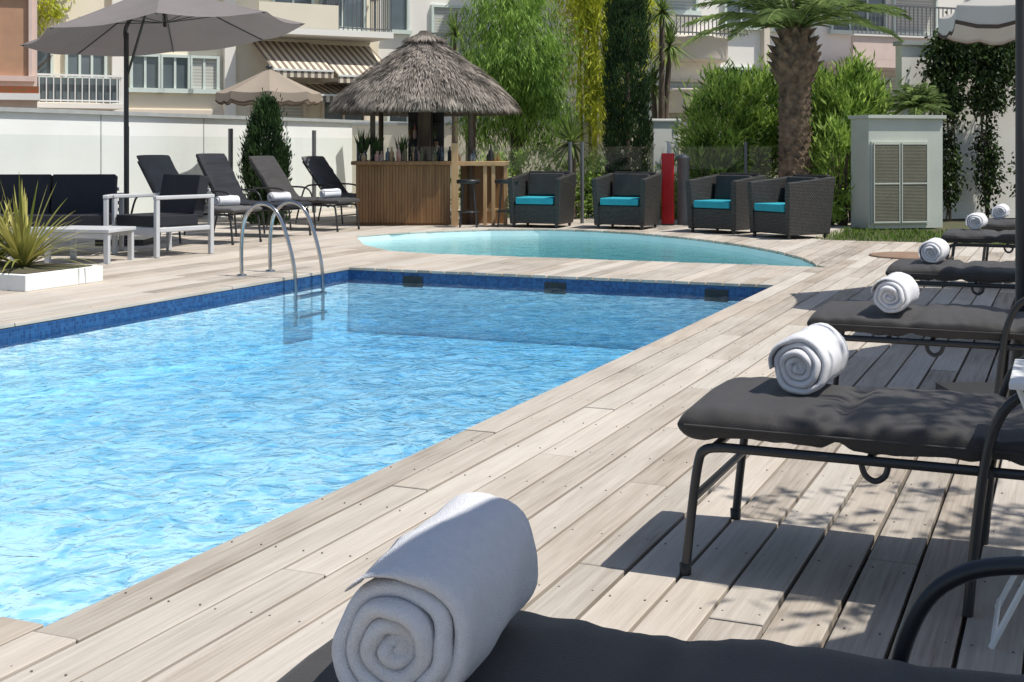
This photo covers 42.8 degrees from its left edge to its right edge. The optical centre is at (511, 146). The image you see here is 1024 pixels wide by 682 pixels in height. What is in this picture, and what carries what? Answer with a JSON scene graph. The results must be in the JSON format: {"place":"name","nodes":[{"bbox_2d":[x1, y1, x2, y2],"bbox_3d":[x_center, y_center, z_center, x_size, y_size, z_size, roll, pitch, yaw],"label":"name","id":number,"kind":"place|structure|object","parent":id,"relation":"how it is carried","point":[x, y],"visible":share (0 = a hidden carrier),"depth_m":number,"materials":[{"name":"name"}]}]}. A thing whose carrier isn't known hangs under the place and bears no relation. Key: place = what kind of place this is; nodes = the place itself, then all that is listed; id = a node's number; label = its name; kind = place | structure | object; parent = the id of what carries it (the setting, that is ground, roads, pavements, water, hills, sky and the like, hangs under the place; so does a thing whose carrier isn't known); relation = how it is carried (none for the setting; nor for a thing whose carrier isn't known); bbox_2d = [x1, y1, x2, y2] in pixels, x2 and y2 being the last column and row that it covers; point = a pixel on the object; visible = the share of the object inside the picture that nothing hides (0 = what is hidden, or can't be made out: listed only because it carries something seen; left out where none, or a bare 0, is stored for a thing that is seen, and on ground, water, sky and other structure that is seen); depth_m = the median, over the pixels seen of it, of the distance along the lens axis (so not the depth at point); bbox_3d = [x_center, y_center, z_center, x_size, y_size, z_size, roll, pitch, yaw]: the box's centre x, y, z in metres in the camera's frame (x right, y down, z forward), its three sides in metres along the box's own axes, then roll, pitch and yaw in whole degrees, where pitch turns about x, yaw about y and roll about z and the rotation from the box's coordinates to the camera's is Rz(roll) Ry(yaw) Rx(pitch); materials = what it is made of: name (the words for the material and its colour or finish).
{"place":"outdoors","nodes":[
{"label":"outdoors","id":0,"kind":"place"},
{"bbox_2d":[0,277,749,625],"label":"pool water","id":1,"kind":"structure","parent":0,"point":[362,313],"depth_m":7.57,"materials":[{"name":"blue liquid"}]},
{"bbox_2d":[0,206,1023,681],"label":"wooden pool deck","id":2,"kind":"structure","parent":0,"point":[624,548],"depth_m":4.17,"materials":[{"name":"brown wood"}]},
{"bbox_2d":[0,261,102,291],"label":"planter","id":3,"kind":"object","parent":2,"relation":"on","point":[36,276],"visible":0.96,"depth_m":10.69,"materials":[{"name":"concrete"}]},
{"bbox_2d":[0,175,105,271],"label":"phormium plant","id":4,"kind":"object","parent":3,"relation":"in","point":[20,246],"visible":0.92,"depth_m":10.92,"materials":[{"name":"green plant"}]},
{"bbox_2d":[0,174,124,255],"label":"garden sofa","id":5,"kind":"object","parent":2,"relation":"on","point":[87,198],"visible":0.56,"depth_m":14.19,"materials":[{"name":"grey metal"}]},
{"bbox_2d":[42,225,135,263],"bbox_3d":[-4.220,0.980,13.050,0.720,0.340,0.550,0,0,12],"label":"coffee table","id":6,"kind":"object","parent":2,"relation":"on","point":[102,232],"visible":0.88,"depth_m":12.87,"materials":[{"name":"grey metal"}]},
{"bbox_2d":[20,0,305,245],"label":"parasol","id":7,"kind":"object","parent":2,"relation":"on","point":[126,29],"visible":0.92,"depth_m":15.42,"materials":[{"name":"beige fabric"}]},
{"bbox_2d":[112,174,214,257],"bbox_3d":[-3.726,0.727,13.942,0.780,0.847,0.760,0,0,38],"label":"garden armchair","id":8,"kind":"object","parent":2,"relation":"on","point":[180,203],"visible":0.94,"depth_m":13.92,"materials":[{"name":"grey metal"}]},
{"bbox_2d":[130,155,262,244],"bbox_3d":[-3.838,0.627,15.758,1.563,1.051,0.656,0,0,23],"label":"sun lounger","id":9,"kind":"object","parent":2,"relation":"on","point":[154,168],"visible":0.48,"depth_m":15.71,"materials":[{"name":"metal"}]},
{"bbox_2d":[214,195,239,205],"bbox_3d":[-3.397,0.644,15.569,0.138,0.121,0.324,0,0,43],"label":"rolled towel","id":10,"kind":"object","parent":9,"relation":"on","point":[226,200],"visible":0.98,"depth_m":15.50,"materials":[{"name":"white fabric"}]},
{"bbox_2d":[183,153,311,236],"bbox_3d":[-3.418,0.621,16.908,1.563,1.064,0.656,0,0,23],"label":"sun lounger","id":11,"kind":"object","parent":2,"relation":"on","point":[217,170],"visible":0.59,"depth_m":16.92,"materials":[{"name":"metal"}]},
{"bbox_2d":[267,192,290,201],"bbox_3d":[-2.976,0.643,16.718,0.135,0.123,0.326,0,0,43],"label":"rolled towel","id":12,"kind":"object","parent":11,"relation":"on","point":[277,196],"visible":0.98,"depth_m":16.65,"materials":[{"name":"white fabric"}]},
{"bbox_2d":[236,87,294,225],"bbox_3d":[-3.607,0.203,19.181,0.826,2.171,0.839,0,0,41],"label":"cypress tree","id":13,"kind":"object","parent":2,"relation":"on","point":[264,118],"visible":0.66,"depth_m":19.04,"materials":[{"name":"green plant"}]},
{"bbox_2d":[215,65,321,221],"bbox_3d":[-3.760,-0.055,20.200,1.499,2.410,1.499,0,0,-34],"label":"parasol","id":14,"kind":"object","parent":2,"relation":"on","point":[248,90],"visible":0.82,"depth_m":19.77,"materials":[{"name":"beige fabric"}]},
{"bbox_2d":[228,129,315,219],"bbox_3d":[-4.887,0.435,19.312,0.076,1.430,12.326,0,0,23],"label":"glass fence","id":15,"kind":"object","parent":2,"relation":"on","point":[230,146],"visible":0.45,"depth_m":20.42,"materials":[{"name":"metal"}]},
{"bbox_2d":[237,200,326,325],"bbox_3d":[-2.057,1.029,11.701,0.650,1.081,0.540,0,0,23],"label":"pool ladder","id":16,"kind":"object","parent":2,"relation":"on","point":[274,214],"visible":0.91,"depth_m":11.60,"materials":[{"name":"silver metal"}]},
{"bbox_2d":[240,156,359,231],"bbox_3d":[-2.938,0.642,18.158,1.563,1.023,0.656,0,0,23],"label":"sun lounger","id":17,"kind":"object","parent":2,"relation":"on","point":[270,173],"visible":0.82,"depth_m":18.13,"materials":[{"name":"metal"}]},
{"bbox_2d":[319,188,340,197],"bbox_3d":[-2.499,0.641,17.972,0.132,0.126,0.327,0,0,43],"label":"rolled towel","id":18,"kind":"object","parent":17,"relation":"on","point":[328,193],"visible":1,"depth_m":17.90,"materials":[{"name":"white fabric"}]},
{"bbox_2d":[295,156,355,223],"bbox_3d":[-2.418,0.648,19.608,1.563,1.011,0.656,0,0,23],"label":"sun lounger","id":19,"kind":"object","parent":2,"relation":"on","point":[322,173],"visible":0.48,"depth_m":19.66,"materials":[{"name":"fabric"}]},
{"bbox_2d":[0,270,766,626],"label":"swimming pool","id":20,"kind":"structure","parent":2,"relation":"in","point":[218,514],"depth_m":8.33,"materials":[{"name":"blue liquid"}]},
{"bbox_2d":[328,30,522,223],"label":"thatched bar roof","id":21,"kind":"structure","parent":2,"relation":"on","point":[424,74],"depth_m":19.23,"materials":[{"name":"plant"}]},
{"bbox_2d":[351,112,508,225],"bbox_3d":[-1.190,0.250,19.840,2.280,1.800,1.920,0,0,0],"label":"pool bar","id":22,"kind":"object","parent":2,"relation":"on","point":[414,189],"visible":0.94,"depth_m":18.96,"materials":[{"name":"brown wood"}]},
{"bbox_2d":[354,127,409,160],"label":"potted bar plants","id":23,"kind":"object","parent":22,"relation":"on","point":[363,145],"visible":0.66,"depth_m":19.26,"materials":[{"name":"green plant"}]},
{"bbox_2d":[432,9,474,208],"bbox_3d":[-0.956,-0.725,24.104,1.191,3.750,1.078,0,0,0],"label":"dracaena plant","id":24,"kind":"object","parent":2,"relation":"on","point":[454,119],"visible":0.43,"depth_m":23.95,"materials":[{"name":"green plant"}]},
{"bbox_2d":[457,179,479,227],"bbox_3d":[-0.620,0.811,18.600,0.340,0.681,0.340,0,0,0],"label":"bar stool","id":25,"kind":"object","parent":2,"relation":"on","point":[468,181],"visible":1,"depth_m":18.50,"materials":[{"name":"black paint"}]},
{"bbox_2d":[495,179,517,226],"bbox_3d":[-0.080,0.811,18.700,0.340,0.681,0.340,0,0,0],"label":"bar stool","id":26,"kind":"object","parent":2,"relation":"on","point":[501,181],"visible":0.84,"depth_m":18.59,"materials":[{"name":"black paint"}]},
{"bbox_2d":[439,0,590,176],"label":"pepper tree","id":27,"kind":"object","parent":2,"relation":"on","point":[529,85],"visible":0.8,"depth_m":21.76,"materials":[{"name":"green plant"}]},
{"bbox_2d":[11,329,1019,681],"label":"deck screws","id":28,"kind":"object","parent":2,"relation":"on","point":[619,535],"visible":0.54,"depth_m":3.88,"materials":[{"name":"metal"}]},
{"bbox_2d":[507,171,575,227],"bbox_3d":[0.435,0.755,18.765,0.799,0.790,0.770,0,0,20],"label":"wicker armchair","id":29,"kind":"object","parent":2,"relation":"on","point":[541,197],"visible":1,"depth_m":18.54,"materials":[{"name":"grey wicker"}]},
{"bbox_2d":[537,108,604,218],"bbox_3d":[0.886,0.254,20.866,1.263,1.793,1.101,0,0,-23],"label":"yucca plant","id":30,"kind":"object","parent":2,"relation":"on","point":[572,135],"visible":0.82,"depth_m":20.74,"materials":[{"name":"green plant"}]},
{"bbox_2d":[450,134,701,218],"bbox_3d":[1.052,0.613,21.268,4.506,1.636,1.616,0,0,16],"label":"hedge","id":31,"kind":"object","parent":2,"relation":"on","point":[589,176],"visible":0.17,"depth_m":21.22,"materials":[{"name":"green plant"}]},
{"bbox_2d":[357,231,814,267],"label":"children pool","id":32,"kind":"structure","parent":2,"relation":"in","point":[740,250],"depth_m":17.61,"materials":[{"name":"teal liquid"}]},
{"bbox_2d":[363,236,797,266],"bbox_3d":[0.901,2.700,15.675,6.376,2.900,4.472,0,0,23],"label":"children pool water","id":33,"kind":"structure","parent":32,"relation":"in","point":[564,239],"depth_m":15.99,"materials":[{"name":"teal liquid"}]},
{"bbox_2d":[357,142,840,222],"bbox_3d":[1.300,0.540,19.550,7.256,1.220,0.056,0,0,0],"label":"glass fence","id":34,"kind":"object","parent":2,"relation":"on","point":[582,170],"visible":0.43,"depth_m":19.53,"materials":[{"name":"metal"}]},
{"bbox_2d":[352,107,892,207],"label":"garden wall","id":35,"kind":"structure","parent":2,"relation":"on","point":[392,130],"depth_m":24.50,"materials":[{"name":"white paint"}]},
{"bbox_2d":[592,171,661,229],"bbox_3d":[1.626,0.755,18.414,0.799,0.790,0.770,0,0,24],"label":"wicker armchair","id":36,"kind":"object","parent":2,"relation":"on","point":[626,197],"visible":1,"depth_m":18.21,"materials":[{"name":"grey wicker"}]},
{"bbox_2d":[598,0,655,174],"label":"cypress tree","id":37,"kind":"object","parent":2,"relation":"on","point":[624,46],"visible":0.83,"depth_m":20.80,"materials":[{"name":"green plant"}]},
{"bbox_2d":[276,556,1023,681],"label":"sun lounger","id":38,"kind":"object","parent":2,"relation":"on","point":[531,647],"visible":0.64,"depth_m":1.78,"materials":[{"name":"fabric"}]},
{"bbox_2d":[332,492,537,681],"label":"rolled towel","id":39,"kind":"object","parent":38,"relation":"on","point":[445,593],"visible":1,"depth_m":1.59,"materials":[{"name":"white fabric"}]},
{"bbox_2d":[647,119,680,214],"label":"white gate pillar","id":40,"kind":"structure","parent":2,"relation":"on","point":[662,130],"depth_m":21.30,"materials":[{"name":"paint"}]},
{"bbox_2d":[661,153,674,224],"bbox_3d":[2.280,0.625,19.100,0.190,1.050,0.140,0,0,15],"label":"red fire cabinet","id":41,"kind":"object","parent":2,"relation":"on","point":[667,191],"visible":1,"depth_m":19.04,"materials":[{"name":"metal"}]},
{"bbox_2d":[645,0,695,118],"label":"dracaena plant","id":42,"kind":"object","parent":2,"relation":"on","point":[668,37],"visible":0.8,"depth_m":22.84,"materials":[{"name":"green plant"}]},
{"bbox_2d":[677,154,689,224],"bbox_3d":[2.520,0.630,19.200,0.200,1.040,0.200,0,0,0],"label":"outdoor ashtray bin","id":43,"kind":"object","parent":2,"relation":"on","point":[682,173],"visible":0.91,"depth_m":19.12,"materials":[{"name":"metal"}]},
{"bbox_2d":[665,49,778,208],"bbox_3d":[3.492,-0.058,20.654,2.380,3.006,1.652,0,0,-19],"label":"oleander bush","id":44,"kind":"object","parent":2,"relation":"on","point":[735,121],"visible":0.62,"depth_m":20.30,"materials":[{"name":"green plant"}]},
{"bbox_2d":[685,173,766,233],"bbox_3d":[2.870,0.755,17.512,0.799,0.790,0.770,0,0,42],"label":"wicker armchair","id":45,"kind":"object","parent":2,"relation":"on","point":[717,201],"visible":0.75,"depth_m":17.35,"materials":[{"name":"grey wicker"}]},
{"bbox_2d":[747,174,834,239],"bbox_3d":[3.534,0.755,16.558,0.770,0.790,0.799,0,0,-30],"label":"wicker armchair","id":46,"kind":"object","parent":2,"relation":"on","point":[794,205],"visible":1,"depth_m":16.32,"materials":[{"name":"grey wicker"}]},
{"bbox_2d":[681,0,913,177],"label":"palm tree","id":47,"kind":"object","parent":2,"relation":"on","point":[794,55],"visible":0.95,"depth_m":19.09,"materials":[{"name":"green plant"}]},
{"bbox_2d":[759,45,903,225],"bbox_3d":[4.919,-0.185,19.973,2.235,2.795,3.131,0,0,0],"label":"oleander bush","id":48,"kind":"object","parent":2,"relation":"on","point":[856,88],"visible":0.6,"depth_m":19.51,"materials":[{"name":"green plant"}]},
{"bbox_2d":[677,355,1023,617],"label":"sun lounger","id":49,"kind":"object","parent":2,"relation":"on","point":[986,430],"visible":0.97,"depth_m":3.41,"materials":[{"name":"fabric"}]},
{"bbox_2d":[768,323,848,394],"bbox_3d":[0.865,0.608,3.780,0.167,0.168,0.347,0,0,26],"label":"rolled towel","id":50,"kind":"object","parent":49,"relation":"on","point":[812,358],"visible":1,"depth_m":3.65,"materials":[{"name":"white fabric"}]},
{"bbox_2d":[869,252,950,258],"bbox_3d":[4.169,1.140,13.662,0.840,0.016,0.840,0,0,23],"label":"doormat","id":51,"kind":"object","parent":2,"relation":"on","point":[902,255],"visible":0.62,"depth_m":13.55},
{"bbox_2d":[807,297,1023,393],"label":"sun lounger","id":52,"kind":"object","parent":2,"relation":"on","point":[1004,327],"visible":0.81,"depth_m":5.37,"materials":[{"name":"fabric"}]},
{"bbox_2d":[871,272,919,312],"bbox_3d":[1.631,0.618,5.550,0.158,0.149,0.326,0,0,26],"label":"rolled towel","id":53,"kind":"object","parent":52,"relation":"on","point":[895,292],"visible":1,"depth_m":5.42,"materials":[{"name":"white fabric"}]},
{"bbox_2d":[885,259,1014,336],"bbox_3d":[3.112,0.722,7.641,1.723,0.863,0.656,0,0,23],"label":"sun lounger","id":54,"kind":"object","parent":2,"relation":"on","point":[983,275],"visible":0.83,"depth_m":7.58,"materials":[{"name":"fabric"}]},
{"bbox_2d":[918,238,949,262],"bbox_3d":[2.541,0.623,7.850,0.149,0.137,0.324,0,0,26],"label":"rolled towel","id":55,"kind":"object","parent":54,"relation":"on","point":[933,250],"visible":1,"depth_m":7.73,"materials":[{"name":"white fabric"}]},
{"bbox_2d":[937,0,1014,45],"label":"parasol","id":56,"kind":"object","parent":2,"relation":"on","point":[989,22],"visible":0.88,"depth_m":8.95,"materials":[{"name":"fabric"}]},
{"bbox_2d":[941,228,1014,286],"bbox_3d":[4.412,0.720,10.590,1.724,0.866,0.656,0,0,23],"label":"sun lounger","id":57,"kind":"object","parent":2,"relation":"on","point":[964,237],"visible":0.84,"depth_m":10.58,"materials":[{"name":"fabric"}]},
{"bbox_2d":[965,213,987,229],"bbox_3d":[3.897,0.624,10.951,0.154,0.136,0.326,0,0,26],"label":"rolled towel","id":58,"kind":"object","parent":57,"relation":"on","point":[975,221],"visible":1,"depth_m":10.83,"materials":[{"name":"white fabric"}]},
{"bbox_2d":[936,0,1023,397],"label":"parasol","id":59,"kind":"object","parent":2,"relation":"on","point":[977,387],"visible":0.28,"depth_m":5.68,"materials":[{"name":"fabric"}]},
{"bbox_2d":[981,218,1014,260],"bbox_3d":[5.292,0.721,12.161,1.724,0.865,0.656,0,0,23],"label":"sun lounger","id":60,"kind":"object","parent":2,"relation":"on","point":[998,225],"visible":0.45,"depth_m":12.20,"materials":[{"name":"metal"}]},
{"bbox_2d":[991,204,1009,218],"bbox_3d":[4.717,0.624,12.601,0.146,0.136,0.328,0,0,26],"label":"rolled towel","id":61,"kind":"object","parent":60,"relation":"on","point":[1001,211],"visible":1,"depth_m":12.48,"materials":[{"name":"white fabric"}]},
{"bbox_2d":[988,359,1023,648],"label":"folding side table","id":62,"kind":"object","parent":2,"relation":"on","point":[1016,382],"visible":1,"depth_m":2.99,"materials":[{"name":"white paint"}]},
{"bbox_2d":[760,283,1023,673],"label":"ground","id":63,"kind":"structure","parent":0,"point":[963,627],"depth_m":3.65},
{"bbox_2d":[0,0,39,107],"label":"peach house","id":64,"kind":"structure","parent":63,"relation":"on","point":[19,87],"depth_m":24.05,"materials":[{"name":"beige paint"}]},
{"bbox_2d":[0,0,39,100],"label":"window and sill","id":65,"kind":"structure","parent":64,"relation":"in","point":[15,15],"depth_m":24.03,"materials":[{"name":"paint"}]},
{"bbox_2d":[37,0,78,70],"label":"garden tree","id":66,"kind":"object","parent":63,"relation":"on","point":[55,14],"visible":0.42,"depth_m":26.98,"materials":[{"name":"green plant"}]},
{"bbox_2d":[0,107,396,217],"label":"white boundary wall","id":67,"kind":"structure","parent":63,"relation":"on","point":[48,141],"depth_m":19.38,"materials":[{"name":"white paint"}]},
{"bbox_2d":[37,0,393,119],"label":"cream apartment building","id":68,"kind":"structure","parent":63,"relation":"on","point":[327,52],"depth_m":28.89,"materials":[{"name":"beige paint"}]},
{"bbox_2d":[37,0,368,119],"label":"windows","id":69,"kind":"structure","parent":68,"relation":"in","point":[153,73],"depth_m":28.67,"materials":[{"name":"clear glass"}]},
{"bbox_2d":[0,230,813,329],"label":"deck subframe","id":70,"kind":"object","parent":63,"relation":"on","point":[406,272],"visible":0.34,"depth_m":11.41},
{"bbox_2d":[370,0,496,121],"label":"white apartment tower","id":71,"kind":"structure","parent":63,"relation":"on","point":[410,18],"depth_m":32.14,"materials":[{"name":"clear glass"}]},
{"bbox_2d":[384,0,496,121],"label":"windows","id":72,"kind":"structure","parent":71,"relation":"in","point":[400,8],"depth_m":32.04,"materials":[{"name":"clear glass"}]},
{"bbox_2d":[541,0,683,207],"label":"bamboo clump","id":73,"kind":"object","parent":63,"relation":"on","point":[588,13],"visible":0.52,"depth_m":24.42,"materials":[{"name":"green plant"}]},
{"bbox_2d":[499,0,970,121],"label":"balconied apartment building","id":74,"kind":"structure","parent":63,"relation":"on","point":[837,42],"depth_m":29.88,"materials":[{"name":"white paint"}]},
{"bbox_2d":[651,0,970,121],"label":"windows","id":75,"kind":"structure","parent":74,"relation":"in","point":[686,7],"depth_m":31.18,"materials":[{"name":"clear glass"}]},
{"bbox_2d":[816,218,1014,244],"bbox_3d":[9.811,1.125,17.721,9.926,0.089,7.694,0,0,23],"label":"grass strip","id":76,"kind":"object","parent":63,"relation":"on","point":[918,235],"depth_m":17.02,"materials":[{"name":"grass"}]},
{"bbox_2d":[848,115,945,228],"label":"utility shed","id":77,"kind":"structure","parent":76,"relation":"on","point":[897,169],"depth_m":18.32,"materials":[{"name":"white paint"}]},
{"bbox_2d":[881,82,955,120],"bbox_3d":[6.073,0.087,19.595,1.082,2.125,1.087,0,0,0],"label":"palm","id":78,"kind":"object","parent":76,"relation":"on","point":[920,100],"visible":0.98,"depth_m":19.47,"materials":[{"name":"green plant"}]},
{"bbox_2d":[906,11,987,219],"bbox_3d":[6.799,-0.470,20.315,1.263,3.246,0.780,0,0,20],"label":"climbing plant","id":79,"kind":"object","parent":76,"relation":"on","point":[956,59],"visible":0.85,"depth_m":20.21,"materials":[{"name":"green plant"}]},
{"bbox_2d":[893,40,1014,218],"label":"side wall","id":80,"kind":"structure","parent":76,"relation":"on","point":[908,52],"depth_m":20.84,"materials":[{"name":"white paint"}]},
{"bbox_2d":[961,41,1014,217],"bbox_3d":[7.426,-0.452,20.344,1.118,3.208,0.848,0,0,0],"label":"climbing plant","id":81,"kind":"object","parent":76,"relation":"on","point":[989,99],"visible":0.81,"depth_m":20.28,"materials":[{"name":"green plant"}]},
{"bbox_2d":[1004,41,1014,197],"bbox_3d":[8.139,-0.388,20.395,1.033,3.168,0.771,0,0,0],"label":"climbing plant","id":82,"kind":"object","parent":76,"relation":"on","point":[1011,92],"visible":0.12,"depth_m":20.46,"materials":[{"name":"green plant"}]}
]}

